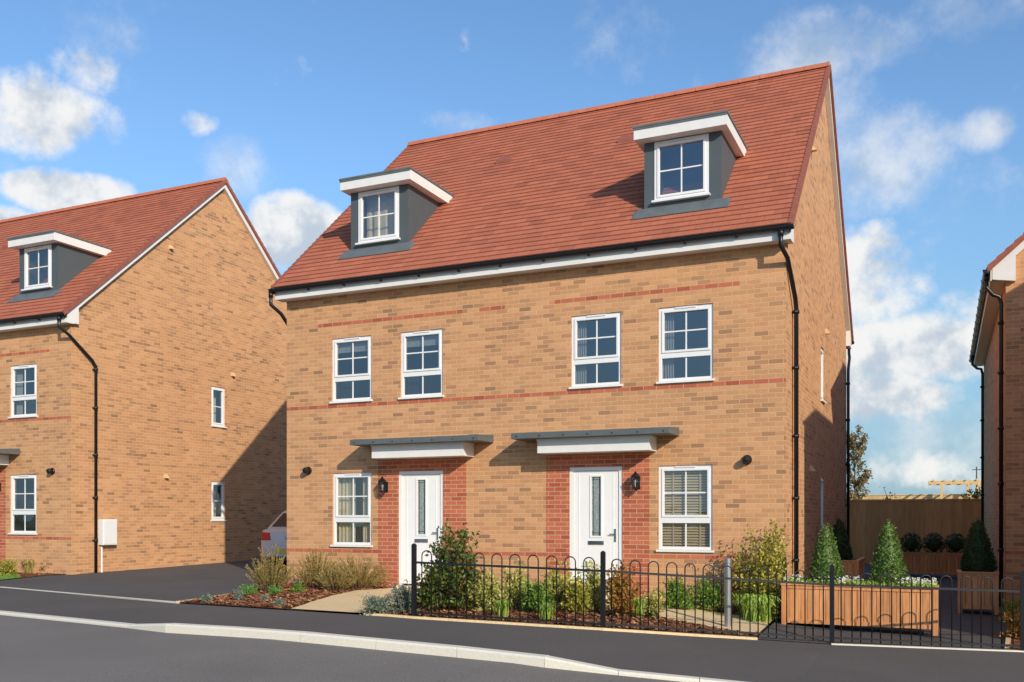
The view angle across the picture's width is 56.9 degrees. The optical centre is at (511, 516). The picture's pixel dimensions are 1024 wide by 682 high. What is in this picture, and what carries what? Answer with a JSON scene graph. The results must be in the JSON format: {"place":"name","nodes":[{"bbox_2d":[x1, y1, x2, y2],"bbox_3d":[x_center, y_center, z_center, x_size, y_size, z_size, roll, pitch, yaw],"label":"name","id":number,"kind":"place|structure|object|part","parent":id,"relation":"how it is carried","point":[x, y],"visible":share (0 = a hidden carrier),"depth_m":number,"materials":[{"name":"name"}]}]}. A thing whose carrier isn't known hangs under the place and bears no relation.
{"place":"outdoors","nodes":[
{"label":"outdoors","id":0,"kind":"place"},
{"bbox_2d":[0,573,19,578],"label":"grass","id":1,"kind":"structure","parent":0,"point":[16,575],"depth_m":20.73,"materials":[{"name":"green plant"}]},
{"bbox_2d":[2,572,63,578],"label":"bark mulch","id":2,"kind":"object","parent":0,"point":[25,573],"visible":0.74,"depth_m":21.38,"materials":[{"name":"brown wood"}]},
{"bbox_2d":[0,558,18,574],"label":"plant","id":3,"kind":"object","parent":2,"relation":"on","point":[6,567],"visible":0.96,"depth_m":21.51,"materials":[{"name":"yellow plant"}]},
{"bbox_2d":[19,559,34,572],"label":"plant","id":4,"kind":"object","parent":2,"relation":"on","point":[28,564],"visible":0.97,"depth_m":22.04,"materials":[{"name":"plant"}]},
{"bbox_2d":[0,559,304,610],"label":"driveway","id":5,"kind":"structure","parent":0,"point":[179,583],"depth_m":19.33,"materials":[{"name":"grey asphalt"}]},
{"bbox_2d":[261,510,286,567],"bbox_3d":[-4.546,0.551,24.471,1.790,1.430,4.285,0,0,25],"label":"parked car","id":6,"kind":"object","parent":5,"relation":"on","point":[274,533],"visible":0.25,"depth_m":22.78,"materials":[{"name":"silver metal"}]},
{"bbox_3d":[-5.243,0.068,22.947,1.227,0.326,0.313,0,0,25],"label":"window glass","id":7,"kind":"part","parent":6,"relation":"part of","materials":[{"name":"black glass"}]},
{"bbox_2d":[180,582,391,608],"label":"bark mulch","id":8,"kind":"object","parent":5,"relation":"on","point":[314,592],"visible":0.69,"depth_m":15.70,"materials":[{"name":"brown wood"}]},
{"bbox_2d":[199,593,212,603],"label":"plant","id":9,"kind":"object","parent":8,"relation":"on","point":[207,597],"visible":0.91,"depth_m":14.91,"materials":[{"name":"plant"}]},
{"bbox_2d":[232,588,244,599],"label":"plant","id":10,"kind":"object","parent":8,"relation":"on","point":[238,595],"visible":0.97,"depth_m":15.22,"materials":[{"name":"plant"}]},
{"bbox_2d":[239,584,259,594],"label":"plant","id":11,"kind":"object","parent":8,"relation":"on","point":[248,590],"visible":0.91,"depth_m":16.18,"materials":[{"name":"green plant"}]},
{"bbox_2d":[261,594,270,600],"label":"plant","id":12,"kind":"object","parent":8,"relation":"on","point":[265,597],"visible":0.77,"depth_m":15.19,"materials":[{"name":"plant"}]},
{"bbox_2d":[245,544,296,591],"bbox_3d":[-4.303,0.898,16.820,0.956,0.890,0.846,0,0,25],"label":"shrub","id":13,"kind":"object","parent":8,"relation":"on","point":[272,579],"visible":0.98,"depth_m":16.75,"materials":[{"name":"plant"}]},
{"bbox_2d":[267,584,283,594],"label":"plant","id":14,"kind":"object","parent":8,"relation":"on","point":[274,590],"visible":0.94,"depth_m":16.30,"materials":[{"name":"green plant"}]},
{"bbox_2d":[273,597,286,605],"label":"plant","id":15,"kind":"object","parent":8,"relation":"on","point":[276,601],"visible":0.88,"depth_m":14.26,"materials":[{"name":"plant"}]},
{"bbox_2d":[290,581,306,592],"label":"plant","id":16,"kind":"object","parent":8,"relation":"on","point":[296,588],"visible":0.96,"depth_m":16.44,"materials":[{"name":"green plant"}]},
{"bbox_2d":[292,547,334,587],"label":"shrub","id":17,"kind":"object","parent":8,"relation":"on","point":[313,571],"visible":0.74,"depth_m":17.38,"materials":[{"name":"plant"}]},
{"bbox_2d":[312,563,357,590],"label":"shrub","id":18,"kind":"object","parent":8,"relation":"on","point":[336,581],"visible":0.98,"depth_m":16.90,"materials":[{"name":"plant"}]},
{"bbox_2d":[322,550,391,588],"bbox_3d":[-2.852,0.964,17.291,1.352,0.730,1.027,0,0,25],"label":"shrub","id":19,"kind":"object","parent":8,"relation":"on","point":[366,578],"visible":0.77,"depth_m":17.28,"materials":[{"name":"plant"}]},
{"bbox_2d":[0,615,679,681],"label":"road","id":20,"kind":"structure","parent":0,"point":[36,650],"depth_m":9.34,"materials":[{"name":"grey asphalt"}]},
{"bbox_2d":[291,587,410,612],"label":"path","id":21,"kind":"structure","parent":0,"point":[346,602],"depth_m":14.97,"materials":[{"name":"beige concrete"}]},
{"bbox_2d":[0,588,1023,681],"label":"pavement","id":22,"kind":"structure","parent":0,"point":[745,660],"depth_m":11.32,"materials":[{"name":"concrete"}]},
{"bbox_2d":[411,543,1023,650],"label":"bow top railing","id":23,"kind":"object","parent":22,"relation":"on","point":[602,571],"visible":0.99,"depth_m":12.22,"materials":[{"name":"black metal"}]},
{"bbox_2d":[0,0,1023,495],"label":"sky","id":24,"kind":"structure","parent":0,"point":[284,101],"materials":[{"name":"blue"}]},
{"bbox_2d":[384,589,780,636],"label":"bark mulch","id":25,"kind":"object","parent":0,"point":[571,615],"visible":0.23,"depth_m":13.06,"materials":[{"name":"brown wood"}]},
{"bbox_2d":[358,592,397,614],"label":"shrub","id":26,"kind":"object","parent":25,"relation":"on","point":[378,604],"visible":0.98,"depth_m":13.12,"materials":[{"name":"plant"}]},
{"bbox_2d":[386,580,419,614],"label":"shrub","id":27,"kind":"object","parent":25,"relation":"on","point":[401,597],"visible":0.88,"depth_m":13.22,"materials":[{"name":"plant"}]},
{"bbox_2d":[417,564,445,611],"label":"shrub","id":28,"kind":"object","parent":25,"relation":"on","point":[426,593],"visible":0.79,"depth_m":13.53,"materials":[{"name":"green plant"}]},
{"bbox_2d":[417,517,485,610],"bbox_3d":[-0.923,0.706,13.791,1.037,1.403,1.064,0,0,25],"label":"shrub","id":29,"kind":"object","parent":25,"relation":"on","point":[454,550],"visible":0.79,"depth_m":13.67,"materials":[{"name":"green plant"}]},
{"bbox_2d":[467,567,506,612],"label":"shrub","id":30,"kind":"object","parent":25,"relation":"on","point":[479,593],"visible":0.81,"depth_m":13.67,"materials":[{"name":"yellow plant"}]},
{"bbox_2d":[487,599,512,616],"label":"grass clump","id":31,"kind":"object","parent":25,"relation":"on","point":[505,606],"visible":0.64,"depth_m":13.06,"materials":[{"name":"green plant"}]},
{"bbox_2d":[496,558,531,609],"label":"shrub","id":32,"kind":"object","parent":25,"relation":"on","point":[514,589],"visible":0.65,"depth_m":14.07,"materials":[{"name":"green plant"}]},
{"bbox_2d":[521,574,557,613],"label":"shrub","id":33,"kind":"object","parent":25,"relation":"on","point":[533,595],"visible":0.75,"depth_m":13.59,"materials":[{"name":"green plant"}]},
{"bbox_2d":[534,602,555,619],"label":"grass clump","id":34,"kind":"object","parent":25,"relation":"on","point":[550,609],"visible":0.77,"depth_m":12.90,"materials":[{"name":"green plant"}]},
{"bbox_2d":[539,558,574,609],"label":"shrub","id":35,"kind":"object","parent":25,"relation":"on","point":[552,586],"visible":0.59,"depth_m":14.17,"materials":[{"name":"green plant"}]},
{"bbox_2d":[557,567,592,613],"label":"shrub","id":36,"kind":"object","parent":25,"relation":"on","point":[570,595],"visible":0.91,"depth_m":13.69,"materials":[{"name":"yellow plant"}]},
{"bbox_2d":[576,559,609,612],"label":"shrub","id":37,"kind":"object","parent":25,"relation":"on","point":[589,582],"visible":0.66,"depth_m":13.95,"materials":[{"name":"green plant"}]},
{"bbox_2d":[606,559,642,616],"bbox_3d":[1.555,1.016,13.579,0.552,0.887,0.685,0,0,-4],"label":"shrub","id":38,"kind":"object","parent":25,"relation":"on","point":[616,595],"visible":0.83,"depth_m":13.40,"materials":[{"name":"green plant"}]},
{"bbox_2d":[631,597,647,617],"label":"grass clump","id":39,"kind":"object","parent":25,"relation":"on","point":[637,604],"visible":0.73,"depth_m":13.48,"materials":[{"name":"green plant"}]},
{"bbox_2d":[641,587,667,617],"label":"shrub","id":40,"kind":"object","parent":25,"relation":"on","point":[653,609],"visible":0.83,"depth_m":13.58,"materials":[{"name":"yellow plant"}]},
{"bbox_2d":[656,572,698,609],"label":"shrub","id":41,"kind":"object","parent":25,"relation":"on","point":[671,598],"visible":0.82,"depth_m":14.56,"materials":[{"name":"green plant"}]},
{"bbox_2d":[693,574,723,610],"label":"shrub","id":42,"kind":"object","parent":25,"relation":"on","point":[708,596],"visible":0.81,"depth_m":14.65,"materials":[{"name":"green plant"}]},
{"bbox_2d":[707,546,748,613],"bbox_3d":[3.406,0.974,14.603,0.785,1.044,0.541,0,0,11],"label":"shrub","id":43,"kind":"object","parent":25,"relation":"on","point":[734,608],"visible":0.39,"depth_m":14.51,"materials":[{"name":"green plant"}]},
{"bbox_2d":[732,592,781,622],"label":"grass clump","id":44,"kind":"object","parent":25,"relation":"on","point":[763,606],"visible":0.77,"depth_m":13.74,"materials":[{"name":"green plant"}]},
{"bbox_2d":[732,519,805,618],"bbox_3d":[3.851,0.780,14.286,1.057,1.500,1.035,0,0,-41],"label":"shrub","id":45,"kind":"object","parent":25,"relation":"on","point":[763,554],"visible":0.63,"depth_m":14.19,"materials":[{"name":"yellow plant"}]},
{"bbox_2d":[194,600,1010,681],"bbox_3d":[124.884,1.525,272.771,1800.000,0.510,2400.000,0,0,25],"label":"ground","id":46,"kind":"structure","parent":0,"point":[762,631],"depth_m":14.13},
{"bbox_2d":[1,587,180,603],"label":"edging kerb","id":47,"kind":"structure","parent":46,"relation":"on","point":[90,595],"depth_m":16.48,"materials":[{"name":"concrete"}]},
{"bbox_2d":[0,177,286,574],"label":"brick house","id":48,"kind":"structure","parent":46,"relation":"on","point":[143,380],"depth_m":23.93,"materials":[{"name":"brown brick"}]},
{"bbox_2d":[8,474,36,534],"bbox_3d":[-11.380,-0.307,22.552,1.390,1.575,0.745,0,0,25],"label":"window","id":49,"kind":"structure","parent":48,"relation":"in","point":[23,487],"depth_m":22.88,"materials":[{"name":"white plastic"}]},
{"bbox_2d":[8,364,37,418],"bbox_3d":[-11.376,-2.977,22.550,1.400,1.415,0.745,0,0,25],"label":"window","id":50,"kind":"structure","parent":48,"relation":"in","point":[23,377],"depth_m":22.51,"materials":[{"name":"white plastic"}]},
{"bbox_2d":[211,386,226,427],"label":"window","id":51,"kind":"structure","parent":48,"relation":"in","point":[217,394],"depth_m":26.16,"materials":[{"name":"white plastic"}]},
{"bbox_2d":[211,482,226,520],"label":"window","id":52,"kind":"structure","parent":48,"relation":"in","point":[217,488],"depth_m":26.18,"materials":[{"name":"white plastic"}]},
{"bbox_2d":[176,587,263,603],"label":"edging kerb","id":53,"kind":"structure","parent":46,"relation":"on","point":[196,598],"depth_m":15.22,"materials":[{"name":"beige concrete"}]},
{"bbox_2d":[0,610,744,681],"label":"kerb","id":54,"kind":"structure","parent":46,"relation":"on","point":[487,654],"depth_m":10.24,"materials":[{"name":"concrete"}]},
{"bbox_2d":[364,613,602,629],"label":"edging kerb","id":55,"kind":"structure","parent":46,"relation":"on","point":[492,622],"depth_m":12.56,"materials":[{"name":"beige concrete"}]},
{"bbox_2d":[268,61,853,617],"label":"brick house","id":56,"kind":"structure","parent":46,"relation":"on","point":[622,331],"depth_m":16.72,"materials":[{"name":"brown brick"}]},
{"bbox_2d":[329,335,372,403],"bbox_3d":[-2.925,-2.823,18.307,1.400,1.415,0.745,0,0,25],"label":"window","id":57,"kind":"structure","parent":56,"relation":"in","point":[351,355],"depth_m":18.22,"materials":[{"name":"white plastic"}]},
{"bbox_2d":[330,472,372,546],"bbox_3d":[-2.916,-0.153,18.302,1.380,1.575,0.745,0,0,25],"label":"window","id":58,"kind":"structure","parent":56,"relation":"in","point":[352,491],"depth_m":18.19,"materials":[{"name":"white plastic"}]},
{"bbox_2d":[398,329,443,399],"bbox_3d":[-1.529,-2.823,17.668,1.390,1.415,0.745,0,0,25],"label":"window","id":59,"kind":"structure","parent":56,"relation":"in","point":[421,351],"depth_m":17.57,"materials":[{"name":"white plastic"}]},
{"bbox_2d":[403,474,440,583],"bbox_3d":[-1.667,0.230,17.402,0.812,2.021,0.082,0,0,25],"label":"door","id":60,"kind":"structure","parent":56,"relation":"in","point":[421,493],"depth_m":17.42,"materials":[{"name":"white plastic"}]},
{"bbox_2d":[569,312,622,388],"bbox_3d":[1.553,-2.823,16.256,1.390,1.415,0.745,0,0,25],"label":"window","id":61,"kind":"structure","parent":56,"relation":"in","point":[596,338],"depth_m":16.23,"materials":[{"name":"white plastic"}]},
{"bbox_2d":[574,470,618,590],"bbox_3d":[1.424,0.230,15.987,0.812,2.021,0.082,0,0,25],"label":"door","id":62,"kind":"structure","parent":56,"relation":"in","point":[596,493],"depth_m":15.99,"materials":[{"name":"white plastic"}]},
{"bbox_2d":[656,465,713,552],"bbox_3d":[2.944,-0.153,15.620,1.390,1.575,0.745,0,0,25],"label":"window","id":63,"kind":"structure","parent":56,"relation":"in","point":[685,491],"depth_m":15.43,"materials":[{"name":"white plastic"}]},
{"bbox_2d":[656,303,714,383],"bbox_3d":[2.949,-2.823,15.617,1.400,1.415,0.745,0,0,25],"label":"window","id":64,"kind":"structure","parent":56,"relation":"in","point":[685,332],"depth_m":15.60,"materials":[{"name":"white plastic"}]},
{"bbox_2d":[821,477,822,529],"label":"window","id":65,"kind":"structure","parent":56,"relation":"in","point":[821,477],"depth_m":19.21,"materials":[{"name":"white plastic"}]},
{"bbox_2d":[821,348,826,403],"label":"window","id":66,"kind":"structure","parent":56,"relation":"in","point":[822,400],"depth_m":19.21,"materials":[{"name":"white plastic"}]},
{"bbox_2d":[603,628,757,639],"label":"edging kerb","id":67,"kind":"structure","parent":46,"relation":"on","point":[681,634],"depth_m":12.15,"materials":[{"name":"beige concrete"}]},
{"bbox_2d":[724,558,731,626],"bbox_3d":[2.988,1.102,13.074,0.104,1.068,0.104,0,0,25],"label":"bollard","id":68,"kind":"object","parent":46,"relation":"on","point":[727,598],"visible":0.89,"depth_m":13.03,"materials":[{"name":"metal"}]},
{"bbox_2d":[846,425,872,499],"bbox_3d":[12.984,-1.052,35.925,1.369,4.831,1.565,0,0,-13],"label":"young tree","id":69,"kind":"object","parent":46,"relation":"on","point":[862,479],"visible":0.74,"depth_m":35.69,"materials":[{"name":"green plant"}]},
{"bbox_2d":[850,494,972,500],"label":"timber fence","id":70,"kind":"object","parent":46,"relation":"on","point":[927,496],"visible":0.12,"depth_m":40.42,"materials":[{"name":"brown wood"}]},
{"bbox_2d":[846,499,980,563],"bbox_3d":[12.856,0.523,28.022,6.448,2.115,0.120,0,0,25],"label":"timber fence","id":71,"kind":"object","parent":46,"relation":"on","point":[923,518],"visible":0.38,"depth_m":28.42,"materials":[{"name":"brown wood"}]},
{"bbox_2d":[831,643,1023,651],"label":"edging kerb","id":72,"kind":"structure","parent":46,"relation":"on","point":[926,647],"depth_m":11.99,"materials":[{"name":"concrete"}]},
{"bbox_2d":[928,479,980,498],"bbox_3d":[18.337,0.005,38.677,2.370,3.050,1.800,0,0,25],"label":"pergola","id":73,"kind":"object","parent":46,"relation":"on","point":[968,483],"visible":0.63,"depth_m":38.08,"materials":[{"name":"brown wood"}]},
{"bbox_2d":[969,232,1023,606],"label":"brick house","id":74,"kind":"structure","parent":46,"relation":"on","point":[997,349],"depth_m":17.04,"materials":[{"name":"brick"}]},
{"bbox_2d":[1005,627,1010,649],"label":"edging kerb","id":75,"kind":"structure","parent":46,"relation":"on","point":[1008,640],"depth_m":12.54,"materials":[{"name":"beige concrete"}]},
{"bbox_2d":[606,600,770,631],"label":"path","id":76,"kind":"structure","parent":0,"point":[708,618],"depth_m":13.68,"materials":[{"name":"beige concrete"}]},
{"bbox_2d":[757,563,1007,649],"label":"driveway","id":77,"kind":"structure","parent":0,"point":[945,622],"depth_m":13.50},
{"bbox_2d":[838,557,864,580],"bbox_3d":[6.314,1.164,18.116,0.760,0.732,1.460,0,0,25],"label":"wooden planter","id":78,"kind":"object","parent":77,"relation":"on","point":[854,566],"visible":0.23,"depth_m":17.41,"materials":[{"name":"brown wood"}]},
{"bbox_2d":[831,517,852,559],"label":"cone topiary","id":79,"kind":"object","parent":78,"relation":"on","point":[844,548],"visible":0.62,"depth_m":17.92,"materials":[{"name":"green plant"}]},
{"bbox_2d":[780,583,938,635],"bbox_3d":[4.991,1.296,13.591,2.100,0.662,0.630,0,0,25],"label":"wooden planter","id":80,"kind":"object","parent":77,"relation":"on","point":[866,606],"visible":0.66,"depth_m":13.29,"materials":[{"name":"brown wood"}]},
{"bbox_2d":[808,522,845,582],"bbox_3d":[4.587,0.573,13.789,0.538,0.988,0.548,0,0,25],"label":"cone topiary","id":81,"kind":"object","parent":80,"relation":"in","point":[826,554],"visible":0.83,"depth_m":13.68,"materials":[{"name":"green plant"}]},
{"bbox_2d":[783,574,937,586],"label":"bedding flowers","id":82,"kind":"object","parent":80,"relation":"on","point":[856,581],"visible":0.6,"depth_m":13.33,"materials":[{"name":"white plant"}]},
{"bbox_2d":[868,518,909,585],"bbox_3d":[5.364,0.540,13.435,0.574,1.054,0.562,0,0,25],"label":"cone topiary","id":83,"kind":"object","parent":80,"relation":"in","point":[887,558],"visible":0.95,"depth_m":13.32,"materials":[{"name":"green plant"}]},
{"bbox_2d":[901,551,962,574],"bbox_3d":[10.773,1.214,23.938,1.720,0.632,0.560,0,0,25],"label":"wooden planter","id":84,"kind":"object","parent":77,"relation":"on","point":[946,563],"visible":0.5,"depth_m":23.76,"materials":[{"name":"brown wood"}]},
{"bbox_2d":[900,532,922,551],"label":"ball shrub","id":85,"kind":"object","parent":84,"relation":"on","point":[910,543],"visible":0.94,"depth_m":24.08,"materials":[{"name":"green plant"}]},
{"bbox_2d":[922,532,945,552],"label":"ball shrub","id":86,"kind":"object","parent":84,"relation":"on","point":[933,543],"visible":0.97,"depth_m":23.87,"materials":[{"name":"green plant"}]},
{"bbox_2d":[944,532,965,552],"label":"ball shrub","id":87,"kind":"object","parent":84,"relation":"on","point":[955,543],"visible":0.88,"depth_m":23.66,"materials":[{"name":"green plant"}]},
{"bbox_2d":[957,570,998,614],"bbox_3d":[7.915,1.274,16.063,0.630,0.712,0.660,0,0,25],"label":"wooden planter","id":88,"kind":"object","parent":77,"relation":"on","point":[976,577],"visible":0.85,"depth_m":15.79,"materials":[{"name":"brown wood"}]},
{"bbox_2d":[959,517,997,571],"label":"cone topiary","id":89,"kind":"object","parent":88,"relation":"on","point":[978,555],"visible":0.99,"depth_m":15.93,"materials":[{"name":"green plant"}]},
{"bbox_2d":[883,487,896,498],"bbox_3d":[13.341,0.185,33.498,0.618,2.546,0.703,0,0,25],"label":"young tree","id":90,"kind":"object","parent":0,"point":[886,497],"visible":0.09,"depth_m":33.46,"materials":[{"name":"green plant"}]},
{"bbox_2d":[960,486,980,498],"bbox_3d":[17.588,0.179,35.892,0.880,2.764,0.860,0,0,-23],"label":"young tree","id":91,"kind":"object","parent":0,"point":[976,495],"visible":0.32,"depth_m":35.80,"materials":[{"name":"green plant"}]},
{"bbox_2d":[1011,640,1019,649],"bbox_3d":[8.783,1.650,13.944,2.838,0.070,5.730,0,0,25],"label":"flower bed","id":92,"kind":"object","parent":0,"point":[1016,642],"visible":0.17,"depth_m":12.40,"materials":[{"name":"brown soil"}]},
{"bbox_2d":[994,604,1019,639],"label":"shrub","id":93,"kind":"object","parent":92,"relation":"on","point":[1008,618],"visible":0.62,"depth_m":12.92,"materials":[{"name":"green plant"}]},
{"bbox_2d":[998,597,1019,620],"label":"shrub","id":94,"kind":"object","parent":92,"relation":"on","point":[1009,605],"visible":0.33,"depth_m":14.97,"materials":[{"name":"green plant"}]}
]}

